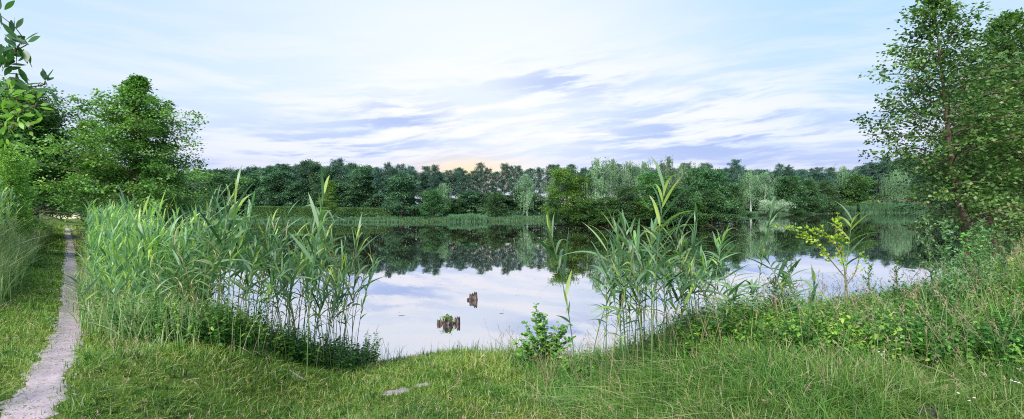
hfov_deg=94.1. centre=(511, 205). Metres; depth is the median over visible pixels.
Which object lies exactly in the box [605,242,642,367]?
reed
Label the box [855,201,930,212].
reeds
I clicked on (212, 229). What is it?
reed
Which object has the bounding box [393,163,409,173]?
pine tree
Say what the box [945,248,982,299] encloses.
thistle
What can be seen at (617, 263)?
reed
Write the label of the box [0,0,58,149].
overhanging tree
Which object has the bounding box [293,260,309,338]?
reed
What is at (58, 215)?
broadleaf tree
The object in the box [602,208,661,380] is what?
reed
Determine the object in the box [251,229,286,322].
reed
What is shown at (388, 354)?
shore grass
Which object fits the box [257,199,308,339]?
reed
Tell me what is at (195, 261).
reed
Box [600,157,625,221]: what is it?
birch tree
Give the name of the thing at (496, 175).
pine tree
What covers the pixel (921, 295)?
tall grass
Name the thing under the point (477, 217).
reeds
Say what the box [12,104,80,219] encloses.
oak tree
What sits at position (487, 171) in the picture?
pine tree
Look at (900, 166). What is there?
beech tree
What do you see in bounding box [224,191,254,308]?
reed
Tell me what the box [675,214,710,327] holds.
reed
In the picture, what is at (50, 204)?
oak tree
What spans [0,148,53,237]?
shrub
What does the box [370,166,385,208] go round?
pine tree
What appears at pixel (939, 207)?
alder tree
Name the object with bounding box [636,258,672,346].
reed
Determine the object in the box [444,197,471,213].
broadleaf tree
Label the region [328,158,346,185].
pine tree
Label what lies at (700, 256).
reed
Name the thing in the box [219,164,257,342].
reed
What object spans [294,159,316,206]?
beech tree
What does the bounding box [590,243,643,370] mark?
reed
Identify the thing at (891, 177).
beech tree
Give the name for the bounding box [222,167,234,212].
beech tree
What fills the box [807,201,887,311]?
reed
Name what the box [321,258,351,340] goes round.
reed
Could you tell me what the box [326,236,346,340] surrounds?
reed
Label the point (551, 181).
birch tree
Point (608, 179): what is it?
pine tree
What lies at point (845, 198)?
beech tree
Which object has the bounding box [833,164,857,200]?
birch tree
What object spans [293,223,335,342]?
reed
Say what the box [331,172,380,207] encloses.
beech tree
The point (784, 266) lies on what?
mugwort
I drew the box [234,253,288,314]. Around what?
reed
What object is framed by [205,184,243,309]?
reed
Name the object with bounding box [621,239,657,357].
reed
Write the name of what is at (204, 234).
reed
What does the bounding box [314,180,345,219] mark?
conical tree
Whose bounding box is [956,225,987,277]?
alder sprout
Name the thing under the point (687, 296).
reed
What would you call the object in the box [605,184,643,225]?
broadleaf tree
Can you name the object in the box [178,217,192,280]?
reed
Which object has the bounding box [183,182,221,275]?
reed
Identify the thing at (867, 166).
pine tree
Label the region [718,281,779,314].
reed
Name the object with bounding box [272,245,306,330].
reed
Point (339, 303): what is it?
reed
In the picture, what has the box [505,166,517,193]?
pine tree
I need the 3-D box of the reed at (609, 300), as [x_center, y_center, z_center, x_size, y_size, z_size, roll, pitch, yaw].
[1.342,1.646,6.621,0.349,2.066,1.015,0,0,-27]
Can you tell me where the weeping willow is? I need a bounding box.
[872,169,918,202]
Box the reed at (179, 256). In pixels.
[157,227,195,297]
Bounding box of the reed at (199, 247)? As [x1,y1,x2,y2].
[183,212,216,296]
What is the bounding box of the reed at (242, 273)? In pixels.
[228,242,254,310]
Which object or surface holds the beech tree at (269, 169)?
on the ground at (172, 378)
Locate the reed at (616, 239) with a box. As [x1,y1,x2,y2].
[606,218,627,348]
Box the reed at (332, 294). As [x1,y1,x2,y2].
[326,226,355,345]
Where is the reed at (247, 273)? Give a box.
[225,246,275,308]
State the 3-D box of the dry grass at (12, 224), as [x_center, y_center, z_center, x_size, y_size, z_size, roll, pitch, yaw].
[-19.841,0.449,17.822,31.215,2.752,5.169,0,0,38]
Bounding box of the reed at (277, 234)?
[250,209,300,317]
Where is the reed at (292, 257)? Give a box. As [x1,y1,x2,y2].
[260,219,319,327]
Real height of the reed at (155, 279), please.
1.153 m
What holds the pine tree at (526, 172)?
on the ground at (172, 378)
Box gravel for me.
[0,291,86,418]
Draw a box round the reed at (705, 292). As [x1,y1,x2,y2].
[693,269,714,317]
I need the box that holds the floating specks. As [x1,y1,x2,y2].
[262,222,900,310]
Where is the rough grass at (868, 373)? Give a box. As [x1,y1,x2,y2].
[481,254,1023,418]
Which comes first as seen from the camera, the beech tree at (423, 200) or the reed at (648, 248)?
the reed at (648, 248)
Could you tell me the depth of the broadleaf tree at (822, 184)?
170.51 m
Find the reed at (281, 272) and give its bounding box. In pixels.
[262,217,296,337]
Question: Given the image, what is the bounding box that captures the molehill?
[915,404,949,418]
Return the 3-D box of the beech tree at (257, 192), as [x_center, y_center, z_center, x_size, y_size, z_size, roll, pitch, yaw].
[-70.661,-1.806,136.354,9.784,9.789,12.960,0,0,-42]
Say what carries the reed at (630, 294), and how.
on the ground at (172, 378)
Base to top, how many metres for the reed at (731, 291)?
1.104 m
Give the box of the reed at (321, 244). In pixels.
[298,217,339,339]
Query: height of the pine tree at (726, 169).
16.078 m
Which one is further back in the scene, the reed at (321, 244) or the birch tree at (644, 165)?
the birch tree at (644, 165)
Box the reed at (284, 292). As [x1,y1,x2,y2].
[275,228,292,325]
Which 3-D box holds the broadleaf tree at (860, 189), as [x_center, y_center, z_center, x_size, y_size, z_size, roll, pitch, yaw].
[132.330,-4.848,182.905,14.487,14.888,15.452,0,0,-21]
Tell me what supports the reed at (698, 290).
on the ground at (172, 378)
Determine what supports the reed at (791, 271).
on the ground at (172, 378)
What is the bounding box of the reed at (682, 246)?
[670,215,705,329]
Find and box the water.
[178,213,977,361]
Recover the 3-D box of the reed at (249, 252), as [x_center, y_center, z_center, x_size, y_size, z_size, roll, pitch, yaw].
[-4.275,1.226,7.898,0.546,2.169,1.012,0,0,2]
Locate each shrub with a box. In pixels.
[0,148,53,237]
[721,196,746,224]
[756,199,796,214]
[789,208,810,213]
[807,193,828,212]
[824,196,833,211]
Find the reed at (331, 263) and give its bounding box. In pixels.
[317,221,353,344]
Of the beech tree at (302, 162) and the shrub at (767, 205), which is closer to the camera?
the beech tree at (302, 162)
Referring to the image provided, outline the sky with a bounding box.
[0,0,1023,208]
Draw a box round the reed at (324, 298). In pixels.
[306,276,331,341]
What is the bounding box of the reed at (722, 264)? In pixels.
[699,231,751,303]
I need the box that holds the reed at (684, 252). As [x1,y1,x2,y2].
[656,213,705,330]
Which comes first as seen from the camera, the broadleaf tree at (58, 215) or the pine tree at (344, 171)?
the broadleaf tree at (58, 215)
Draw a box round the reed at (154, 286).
[129,270,178,305]
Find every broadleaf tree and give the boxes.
[39,179,66,216]
[51,208,74,218]
[196,173,244,214]
[416,188,450,217]
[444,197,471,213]
[470,193,498,213]
[482,190,510,215]
[510,188,538,212]
[526,195,548,212]
[538,165,602,225]
[543,193,567,225]
[566,172,597,221]
[570,198,603,225]
[592,196,621,225]
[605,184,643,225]
[619,200,654,225]
[632,172,682,220]
[643,198,674,224]
[651,185,705,225]
[675,166,710,208]
[680,200,713,223]
[686,188,743,224]
[691,167,741,215]
[721,186,748,223]
[725,182,748,204]
[752,186,777,207]
[768,174,818,212]
[787,177,836,211]
[817,180,846,210]
[835,174,884,210]
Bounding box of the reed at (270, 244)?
[252,220,281,329]
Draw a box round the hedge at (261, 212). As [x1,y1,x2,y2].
[245,205,391,218]
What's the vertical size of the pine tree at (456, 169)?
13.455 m
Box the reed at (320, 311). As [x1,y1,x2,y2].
[305,284,331,343]
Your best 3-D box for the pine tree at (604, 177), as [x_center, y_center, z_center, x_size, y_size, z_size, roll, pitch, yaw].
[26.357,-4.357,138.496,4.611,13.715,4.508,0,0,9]
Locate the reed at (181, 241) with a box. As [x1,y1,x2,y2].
[153,205,215,299]
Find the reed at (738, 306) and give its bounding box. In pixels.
[712,299,766,319]
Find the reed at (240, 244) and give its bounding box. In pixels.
[210,218,259,309]
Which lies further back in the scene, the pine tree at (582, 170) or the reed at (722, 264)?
the pine tree at (582, 170)
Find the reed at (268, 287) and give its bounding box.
[250,260,287,345]
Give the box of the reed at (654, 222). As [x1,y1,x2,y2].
[643,216,675,343]
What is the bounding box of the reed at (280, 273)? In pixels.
[272,232,292,329]
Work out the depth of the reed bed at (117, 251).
8.81 m
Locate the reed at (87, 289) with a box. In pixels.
[41,270,100,339]
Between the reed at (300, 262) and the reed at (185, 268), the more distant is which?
the reed at (300, 262)
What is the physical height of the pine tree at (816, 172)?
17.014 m
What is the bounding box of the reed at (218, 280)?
[198,244,234,305]
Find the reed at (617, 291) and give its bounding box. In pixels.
[589,223,661,389]
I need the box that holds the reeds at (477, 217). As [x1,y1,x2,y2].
[447,213,488,221]
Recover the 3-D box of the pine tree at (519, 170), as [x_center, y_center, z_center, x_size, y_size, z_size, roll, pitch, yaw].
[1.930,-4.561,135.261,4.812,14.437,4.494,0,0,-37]
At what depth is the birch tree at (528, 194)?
118.50 m
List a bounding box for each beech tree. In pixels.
[74,167,153,215]
[149,175,206,228]
[178,173,217,224]
[205,168,227,194]
[220,168,247,207]
[220,172,269,211]
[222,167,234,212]
[237,183,254,212]
[244,165,284,205]
[246,164,261,204]
[251,183,274,205]
[254,170,296,205]
[256,172,296,205]
[276,180,305,206]
[280,164,294,179]
[292,178,313,206]
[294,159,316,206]
[296,183,327,206]
[301,161,324,206]
[303,166,344,207]
[316,178,352,207]
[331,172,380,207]
[341,161,360,194]
[345,168,370,206]
[350,188,381,207]
[352,164,383,207]
[362,180,397,212]
[377,172,422,215]
[383,182,414,213]
[417,189,437,210]
[428,196,455,212]
[454,190,485,212]
[484,194,513,213]
[498,195,529,212]
[738,183,760,208]
[767,184,797,206]
[829,187,858,206]
[833,189,874,203]
[866,163,885,198]
[884,169,904,196]
[886,170,934,203]
[887,160,901,171]
[891,153,922,200]
[901,155,944,203]
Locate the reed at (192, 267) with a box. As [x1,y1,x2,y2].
[145,242,213,304]
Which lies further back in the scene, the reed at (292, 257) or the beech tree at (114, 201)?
the beech tree at (114, 201)
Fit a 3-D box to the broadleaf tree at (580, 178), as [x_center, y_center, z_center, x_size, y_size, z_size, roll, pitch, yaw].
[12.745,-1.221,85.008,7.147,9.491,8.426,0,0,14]
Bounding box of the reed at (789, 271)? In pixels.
[758,253,819,312]
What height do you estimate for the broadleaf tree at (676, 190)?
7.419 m
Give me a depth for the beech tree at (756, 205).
165.40 m
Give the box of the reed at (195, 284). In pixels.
[188,261,202,308]
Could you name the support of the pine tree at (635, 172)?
on the ground at (172, 378)
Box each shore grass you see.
[202,209,933,221]
[345,337,585,363]
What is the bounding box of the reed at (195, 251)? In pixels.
[189,220,209,295]
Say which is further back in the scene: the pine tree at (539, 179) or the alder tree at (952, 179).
the pine tree at (539, 179)
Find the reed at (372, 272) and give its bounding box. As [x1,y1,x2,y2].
[356,255,380,347]
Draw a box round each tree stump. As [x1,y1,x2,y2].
[437,314,459,325]
[467,291,477,300]
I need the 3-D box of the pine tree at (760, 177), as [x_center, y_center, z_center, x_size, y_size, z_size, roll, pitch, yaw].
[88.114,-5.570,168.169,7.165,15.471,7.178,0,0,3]
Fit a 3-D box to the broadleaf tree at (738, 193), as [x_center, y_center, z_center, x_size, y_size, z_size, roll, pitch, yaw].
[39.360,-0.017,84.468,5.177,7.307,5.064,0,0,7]
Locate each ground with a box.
[0,205,1021,418]
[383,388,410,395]
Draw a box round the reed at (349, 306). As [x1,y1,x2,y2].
[342,258,359,356]
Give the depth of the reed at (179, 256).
8.39 m
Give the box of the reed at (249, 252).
[231,214,276,314]
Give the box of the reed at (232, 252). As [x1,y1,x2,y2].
[225,230,254,301]
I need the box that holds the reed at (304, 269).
[273,246,319,332]
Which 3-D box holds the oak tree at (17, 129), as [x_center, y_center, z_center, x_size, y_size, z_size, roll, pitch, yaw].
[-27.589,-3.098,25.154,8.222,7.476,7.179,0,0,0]
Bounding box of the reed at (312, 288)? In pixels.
[297,249,320,348]
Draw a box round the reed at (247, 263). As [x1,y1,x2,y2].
[224,241,278,338]
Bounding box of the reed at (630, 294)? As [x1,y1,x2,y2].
[605,269,661,336]
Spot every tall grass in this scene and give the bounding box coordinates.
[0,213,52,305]
[39,228,235,347]
[51,228,375,371]
[481,227,1023,394]
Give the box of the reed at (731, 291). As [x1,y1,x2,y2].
[695,262,780,322]
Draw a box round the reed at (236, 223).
[193,189,263,306]
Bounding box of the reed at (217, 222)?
[182,180,248,318]
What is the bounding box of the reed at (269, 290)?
[249,258,288,321]
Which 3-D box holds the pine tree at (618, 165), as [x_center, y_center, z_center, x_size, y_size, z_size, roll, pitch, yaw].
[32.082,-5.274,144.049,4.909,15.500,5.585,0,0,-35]
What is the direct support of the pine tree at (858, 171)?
on the ground at (172, 378)
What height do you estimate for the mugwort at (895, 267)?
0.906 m
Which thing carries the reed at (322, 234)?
on the ground at (172, 378)
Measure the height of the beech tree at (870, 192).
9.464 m
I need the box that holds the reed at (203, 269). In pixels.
[182,227,222,303]
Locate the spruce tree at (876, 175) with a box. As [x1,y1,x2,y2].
[866,163,896,201]
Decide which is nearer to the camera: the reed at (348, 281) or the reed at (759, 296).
the reed at (759, 296)
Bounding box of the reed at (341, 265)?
[334,240,358,335]
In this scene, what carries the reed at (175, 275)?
on the ground at (172, 378)
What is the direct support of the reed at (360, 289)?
on the ground at (172, 378)
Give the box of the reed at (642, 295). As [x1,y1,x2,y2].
[627,251,658,354]
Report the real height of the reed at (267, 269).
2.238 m
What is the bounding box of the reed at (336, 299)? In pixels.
[319,270,347,353]
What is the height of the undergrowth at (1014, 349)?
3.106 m
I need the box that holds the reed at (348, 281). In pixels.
[338,237,355,357]
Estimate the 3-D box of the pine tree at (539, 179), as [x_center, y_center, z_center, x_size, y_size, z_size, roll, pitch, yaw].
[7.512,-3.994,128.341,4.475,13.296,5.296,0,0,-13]
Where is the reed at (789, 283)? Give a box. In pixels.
[764,270,810,309]
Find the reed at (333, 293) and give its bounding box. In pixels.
[317,231,337,355]
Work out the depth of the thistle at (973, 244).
7.00 m
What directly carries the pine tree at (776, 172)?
on the ground at (172, 378)
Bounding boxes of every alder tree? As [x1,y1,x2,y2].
[0,73,255,248]
[47,117,127,212]
[850,0,1023,267]
[887,61,1023,246]
[889,94,1023,259]
[891,7,1023,216]
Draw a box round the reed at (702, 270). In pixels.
[673,249,713,342]
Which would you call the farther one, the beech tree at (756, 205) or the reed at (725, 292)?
the beech tree at (756, 205)
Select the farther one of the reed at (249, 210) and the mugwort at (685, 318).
the reed at (249, 210)
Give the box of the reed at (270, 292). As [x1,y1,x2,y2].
[240,264,292,321]
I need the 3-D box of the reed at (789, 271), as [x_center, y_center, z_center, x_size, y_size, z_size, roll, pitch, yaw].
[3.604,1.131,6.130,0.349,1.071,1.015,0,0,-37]
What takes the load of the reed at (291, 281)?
on the ground at (172, 378)
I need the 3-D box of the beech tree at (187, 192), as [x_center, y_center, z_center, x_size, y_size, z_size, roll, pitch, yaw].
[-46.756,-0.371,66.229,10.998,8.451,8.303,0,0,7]
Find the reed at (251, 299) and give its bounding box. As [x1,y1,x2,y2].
[235,268,265,329]
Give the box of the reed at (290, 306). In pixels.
[284,283,294,330]
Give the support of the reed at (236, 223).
on the ground at (172, 378)
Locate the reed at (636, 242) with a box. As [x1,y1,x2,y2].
[621,213,661,365]
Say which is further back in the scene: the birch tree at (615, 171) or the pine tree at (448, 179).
the pine tree at (448, 179)
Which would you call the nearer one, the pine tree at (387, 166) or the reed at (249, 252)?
the reed at (249, 252)
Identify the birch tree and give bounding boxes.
[436,183,452,214]
[514,171,542,214]
[543,174,564,209]
[580,157,613,223]
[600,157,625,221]
[617,160,642,208]
[632,158,653,208]
[653,155,685,203]
[671,161,696,200]
[737,169,764,210]
[753,172,780,210]
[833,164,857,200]
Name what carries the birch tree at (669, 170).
on the ground at (172, 378)
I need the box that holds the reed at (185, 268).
[171,227,198,319]
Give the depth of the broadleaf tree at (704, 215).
80.86 m
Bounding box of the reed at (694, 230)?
[672,203,700,329]
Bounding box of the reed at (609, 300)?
[588,251,629,378]
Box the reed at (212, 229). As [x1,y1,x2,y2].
[182,187,263,311]
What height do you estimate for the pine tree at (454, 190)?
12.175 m
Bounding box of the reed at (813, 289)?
[776,264,829,343]
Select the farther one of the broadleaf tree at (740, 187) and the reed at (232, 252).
the broadleaf tree at (740, 187)
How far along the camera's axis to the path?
5.17 m
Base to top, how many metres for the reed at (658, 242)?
2.746 m
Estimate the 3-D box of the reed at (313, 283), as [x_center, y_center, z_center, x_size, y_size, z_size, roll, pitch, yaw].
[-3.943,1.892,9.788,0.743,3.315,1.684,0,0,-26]
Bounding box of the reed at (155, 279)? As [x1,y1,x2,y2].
[133,271,174,300]
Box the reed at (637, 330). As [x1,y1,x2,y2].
[628,271,646,377]
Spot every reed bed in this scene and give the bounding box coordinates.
[0,178,34,240]
[74,185,226,315]
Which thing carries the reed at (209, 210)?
on the ground at (172, 378)
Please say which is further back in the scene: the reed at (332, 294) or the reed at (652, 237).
the reed at (332, 294)
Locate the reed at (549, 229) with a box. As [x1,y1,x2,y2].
[520,212,576,396]
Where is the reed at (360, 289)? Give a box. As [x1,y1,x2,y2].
[350,238,372,353]
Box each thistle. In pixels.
[909,212,944,299]
[915,216,967,302]
[929,267,970,311]
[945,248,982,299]
[958,217,996,289]
[970,223,1008,294]
[993,231,1021,283]
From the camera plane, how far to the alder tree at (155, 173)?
23.15 m
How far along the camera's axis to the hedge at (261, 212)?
122.28 m
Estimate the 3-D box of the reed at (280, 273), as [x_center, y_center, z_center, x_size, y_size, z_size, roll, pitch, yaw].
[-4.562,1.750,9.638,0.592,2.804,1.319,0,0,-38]
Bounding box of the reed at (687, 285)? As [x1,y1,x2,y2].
[665,257,718,363]
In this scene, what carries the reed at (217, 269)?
on the ground at (172, 378)
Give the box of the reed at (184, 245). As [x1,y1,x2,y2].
[152,209,200,305]
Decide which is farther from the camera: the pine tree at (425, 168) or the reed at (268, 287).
the pine tree at (425, 168)
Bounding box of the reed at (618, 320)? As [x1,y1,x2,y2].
[609,244,634,403]
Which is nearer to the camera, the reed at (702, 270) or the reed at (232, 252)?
the reed at (702, 270)
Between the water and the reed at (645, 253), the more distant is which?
the water
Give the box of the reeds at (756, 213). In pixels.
[747,211,760,214]
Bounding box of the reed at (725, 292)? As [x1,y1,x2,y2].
[695,282,740,305]
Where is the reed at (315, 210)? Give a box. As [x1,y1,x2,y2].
[288,163,344,374]
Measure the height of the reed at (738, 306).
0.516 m
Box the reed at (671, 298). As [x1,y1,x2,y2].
[654,273,711,346]
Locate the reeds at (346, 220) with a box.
[254,218,397,221]
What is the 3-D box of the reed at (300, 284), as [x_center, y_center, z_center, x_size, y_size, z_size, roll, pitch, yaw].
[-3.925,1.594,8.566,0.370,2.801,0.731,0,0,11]
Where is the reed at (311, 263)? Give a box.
[284,208,329,341]
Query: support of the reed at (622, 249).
on the ground at (172, 378)
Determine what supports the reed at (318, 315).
on the ground at (172, 378)
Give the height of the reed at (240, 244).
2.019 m
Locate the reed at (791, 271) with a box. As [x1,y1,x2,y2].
[773,257,799,302]
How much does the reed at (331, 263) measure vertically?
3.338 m
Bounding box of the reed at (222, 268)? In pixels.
[204,214,243,307]
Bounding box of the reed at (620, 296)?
[598,258,628,376]
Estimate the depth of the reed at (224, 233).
7.29 m
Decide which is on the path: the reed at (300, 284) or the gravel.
the gravel
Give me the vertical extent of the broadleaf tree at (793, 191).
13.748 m
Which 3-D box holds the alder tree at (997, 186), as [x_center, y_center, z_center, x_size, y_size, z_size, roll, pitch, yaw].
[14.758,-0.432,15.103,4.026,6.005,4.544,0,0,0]
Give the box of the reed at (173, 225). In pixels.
[142,193,194,302]
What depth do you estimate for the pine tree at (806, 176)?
176.72 m
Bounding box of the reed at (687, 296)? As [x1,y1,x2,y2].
[648,258,694,356]
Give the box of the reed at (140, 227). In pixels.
[128,204,173,298]
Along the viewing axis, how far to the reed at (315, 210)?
7.65 m
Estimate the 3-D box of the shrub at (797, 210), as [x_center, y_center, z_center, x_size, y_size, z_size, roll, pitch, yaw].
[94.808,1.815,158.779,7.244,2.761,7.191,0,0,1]
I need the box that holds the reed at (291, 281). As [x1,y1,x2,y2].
[268,251,317,348]
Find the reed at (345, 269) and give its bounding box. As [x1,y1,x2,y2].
[326,253,351,353]
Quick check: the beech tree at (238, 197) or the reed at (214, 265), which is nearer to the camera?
the reed at (214, 265)
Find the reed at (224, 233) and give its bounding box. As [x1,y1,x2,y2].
[195,195,247,303]
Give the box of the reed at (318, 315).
[309,275,340,345]
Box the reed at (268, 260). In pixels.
[253,229,293,312]
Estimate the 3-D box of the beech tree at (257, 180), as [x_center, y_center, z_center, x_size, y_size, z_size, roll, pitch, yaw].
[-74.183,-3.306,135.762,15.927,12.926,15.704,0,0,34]
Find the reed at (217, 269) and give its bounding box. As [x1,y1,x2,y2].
[197,221,225,318]
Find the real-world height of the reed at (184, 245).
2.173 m
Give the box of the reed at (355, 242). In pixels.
[332,223,379,350]
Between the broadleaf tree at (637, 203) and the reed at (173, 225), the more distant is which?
the broadleaf tree at (637, 203)
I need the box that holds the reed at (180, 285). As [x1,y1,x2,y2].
[154,263,194,305]
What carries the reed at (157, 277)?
on the ground at (172, 378)
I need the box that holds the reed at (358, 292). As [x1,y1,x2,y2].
[340,258,385,343]
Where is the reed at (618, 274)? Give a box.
[590,261,657,370]
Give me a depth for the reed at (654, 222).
6.88 m
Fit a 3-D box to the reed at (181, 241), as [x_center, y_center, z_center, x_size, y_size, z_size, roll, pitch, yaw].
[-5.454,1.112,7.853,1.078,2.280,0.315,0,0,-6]
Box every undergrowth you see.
[75,266,380,370]
[198,198,928,216]
[550,207,723,224]
[557,250,1023,389]
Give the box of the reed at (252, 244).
[222,214,278,339]
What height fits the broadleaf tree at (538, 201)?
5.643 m
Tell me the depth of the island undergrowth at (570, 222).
83.33 m
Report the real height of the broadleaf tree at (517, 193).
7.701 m
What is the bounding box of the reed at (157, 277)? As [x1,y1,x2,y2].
[150,253,170,306]
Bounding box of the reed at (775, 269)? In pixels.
[744,249,788,320]
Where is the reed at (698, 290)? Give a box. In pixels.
[673,269,729,321]
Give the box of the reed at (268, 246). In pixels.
[263,240,288,323]
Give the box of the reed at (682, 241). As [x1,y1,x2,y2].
[662,232,701,333]
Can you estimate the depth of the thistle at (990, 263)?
6.61 m
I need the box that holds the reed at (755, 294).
[732,280,778,314]
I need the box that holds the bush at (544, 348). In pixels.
[511,303,575,363]
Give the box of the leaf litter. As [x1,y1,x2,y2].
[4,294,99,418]
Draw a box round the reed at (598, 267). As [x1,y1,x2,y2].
[559,220,629,381]
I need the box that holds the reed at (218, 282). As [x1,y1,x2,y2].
[207,257,229,306]
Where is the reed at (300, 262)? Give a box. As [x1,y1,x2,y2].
[277,216,321,354]
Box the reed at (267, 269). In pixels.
[248,234,283,336]
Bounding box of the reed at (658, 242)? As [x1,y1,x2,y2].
[616,157,707,397]
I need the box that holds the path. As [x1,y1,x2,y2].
[0,228,87,418]
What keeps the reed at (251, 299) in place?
on the ground at (172, 378)
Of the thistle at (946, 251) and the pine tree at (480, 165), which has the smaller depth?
the thistle at (946, 251)
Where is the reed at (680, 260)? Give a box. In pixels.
[672,248,715,321]
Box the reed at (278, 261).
[258,219,297,321]
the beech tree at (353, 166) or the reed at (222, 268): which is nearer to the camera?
the reed at (222, 268)
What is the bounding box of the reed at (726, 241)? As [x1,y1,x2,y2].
[699,225,748,320]
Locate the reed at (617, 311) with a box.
[589,267,641,391]
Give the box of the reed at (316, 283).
[303,268,322,331]
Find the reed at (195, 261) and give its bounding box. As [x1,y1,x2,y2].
[184,224,202,301]
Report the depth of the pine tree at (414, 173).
127.77 m
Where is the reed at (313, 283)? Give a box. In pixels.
[304,219,337,338]
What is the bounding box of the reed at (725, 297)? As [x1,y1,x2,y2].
[699,282,768,343]
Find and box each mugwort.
[674,271,690,326]
[763,275,786,311]
[772,256,797,304]
[858,258,878,304]
[888,258,903,297]
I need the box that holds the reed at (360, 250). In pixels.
[345,212,372,341]
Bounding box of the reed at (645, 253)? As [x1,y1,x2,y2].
[604,239,675,353]
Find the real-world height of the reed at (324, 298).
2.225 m
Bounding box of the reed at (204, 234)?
[175,204,220,315]
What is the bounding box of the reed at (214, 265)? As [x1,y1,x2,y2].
[191,229,235,302]
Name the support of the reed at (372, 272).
on the ground at (172, 378)
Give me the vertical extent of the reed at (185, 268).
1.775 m
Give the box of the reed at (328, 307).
[325,243,337,348]
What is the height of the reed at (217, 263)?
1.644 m
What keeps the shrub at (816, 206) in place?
on the ground at (172, 378)
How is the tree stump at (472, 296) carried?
in the water
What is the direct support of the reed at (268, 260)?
on the ground at (172, 378)
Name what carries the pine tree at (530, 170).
on the ground at (172, 378)
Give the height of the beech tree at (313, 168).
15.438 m
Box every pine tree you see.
[243,166,253,176]
[290,166,298,181]
[296,164,309,193]
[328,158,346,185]
[337,166,350,197]
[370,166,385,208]
[380,161,394,196]
[387,167,397,185]
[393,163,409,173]
[408,165,416,192]
[408,169,420,213]
[415,172,429,196]
[419,166,432,188]
[427,163,442,193]
[428,170,446,209]
[443,170,455,196]
[449,171,461,195]
[451,167,466,212]
[453,169,470,196]
[464,175,474,196]
[467,169,484,210]
[474,162,487,191]
[482,168,498,194]
[489,172,503,194]
[499,162,514,211]
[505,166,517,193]
[514,165,523,193]
[519,170,533,191]
[523,168,536,209]
[532,167,546,200]
[543,164,553,190]
[552,164,562,204]
[566,164,576,175]
[579,167,587,191]
[581,167,594,192]
[600,168,609,195]
[604,163,615,189]
[613,163,625,191]
[616,173,624,188]
[631,167,640,186]
[656,162,667,190]
[671,168,681,184]
[679,162,692,187]
[698,162,720,182]
[723,167,734,197]
[727,159,745,185]
[738,169,750,208]
[753,168,770,192]
[768,170,780,190]
[773,163,785,180]
[777,166,795,208]
[796,170,807,176]
[799,174,814,206]
[807,168,816,180]
[810,166,828,190]
[816,172,836,194]
[824,167,838,189]
[851,168,864,185]
[854,165,871,186]
[862,161,878,179]
[879,157,891,177]
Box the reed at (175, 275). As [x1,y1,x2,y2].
[155,246,208,310]
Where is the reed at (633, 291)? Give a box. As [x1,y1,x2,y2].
[620,256,678,375]
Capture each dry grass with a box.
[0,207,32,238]
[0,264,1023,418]
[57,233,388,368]
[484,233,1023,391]
[487,268,1021,418]
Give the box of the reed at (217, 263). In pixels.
[187,235,250,329]
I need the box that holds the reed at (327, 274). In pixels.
[301,238,337,346]
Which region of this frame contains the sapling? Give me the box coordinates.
[771,212,868,305]
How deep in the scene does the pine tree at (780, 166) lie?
179.53 m
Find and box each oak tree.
[0,77,122,215]
[0,79,111,203]
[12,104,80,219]
[33,143,68,218]
[65,155,119,213]
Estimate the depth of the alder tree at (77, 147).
28.32 m
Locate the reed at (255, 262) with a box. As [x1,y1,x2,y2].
[238,236,275,321]
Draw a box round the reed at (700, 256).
[682,245,739,310]
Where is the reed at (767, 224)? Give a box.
[750,196,792,306]
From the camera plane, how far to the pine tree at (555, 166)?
131.66 m
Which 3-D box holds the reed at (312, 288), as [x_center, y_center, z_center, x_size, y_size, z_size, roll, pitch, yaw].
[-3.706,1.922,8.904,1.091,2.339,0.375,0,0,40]
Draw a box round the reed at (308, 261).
[295,227,329,344]
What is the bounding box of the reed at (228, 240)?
[191,208,248,313]
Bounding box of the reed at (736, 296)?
[693,286,769,339]
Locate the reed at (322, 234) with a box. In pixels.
[293,215,343,327]
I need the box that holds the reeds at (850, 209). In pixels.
[840,204,856,212]
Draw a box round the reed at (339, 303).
[313,271,361,341]
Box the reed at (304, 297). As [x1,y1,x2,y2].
[289,244,317,320]
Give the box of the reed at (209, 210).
[206,190,237,251]
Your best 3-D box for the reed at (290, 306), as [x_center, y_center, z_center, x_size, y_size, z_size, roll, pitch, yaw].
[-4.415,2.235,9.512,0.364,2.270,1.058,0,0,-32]
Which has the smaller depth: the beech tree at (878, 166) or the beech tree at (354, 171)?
the beech tree at (354, 171)
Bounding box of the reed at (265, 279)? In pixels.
[237,249,281,349]
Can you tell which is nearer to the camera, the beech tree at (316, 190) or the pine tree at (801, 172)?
the beech tree at (316, 190)
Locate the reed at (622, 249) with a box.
[600,205,646,353]
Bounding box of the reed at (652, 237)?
[637,218,666,365]
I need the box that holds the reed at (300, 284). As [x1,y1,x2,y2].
[286,220,311,349]
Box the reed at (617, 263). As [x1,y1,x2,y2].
[610,240,636,371]
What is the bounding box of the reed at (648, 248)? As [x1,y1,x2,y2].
[614,221,677,346]
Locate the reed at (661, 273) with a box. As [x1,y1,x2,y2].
[643,230,675,341]
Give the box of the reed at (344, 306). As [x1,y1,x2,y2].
[317,269,349,350]
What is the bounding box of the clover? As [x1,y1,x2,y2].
[0,285,1014,418]
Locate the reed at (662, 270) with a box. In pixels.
[634,222,715,370]

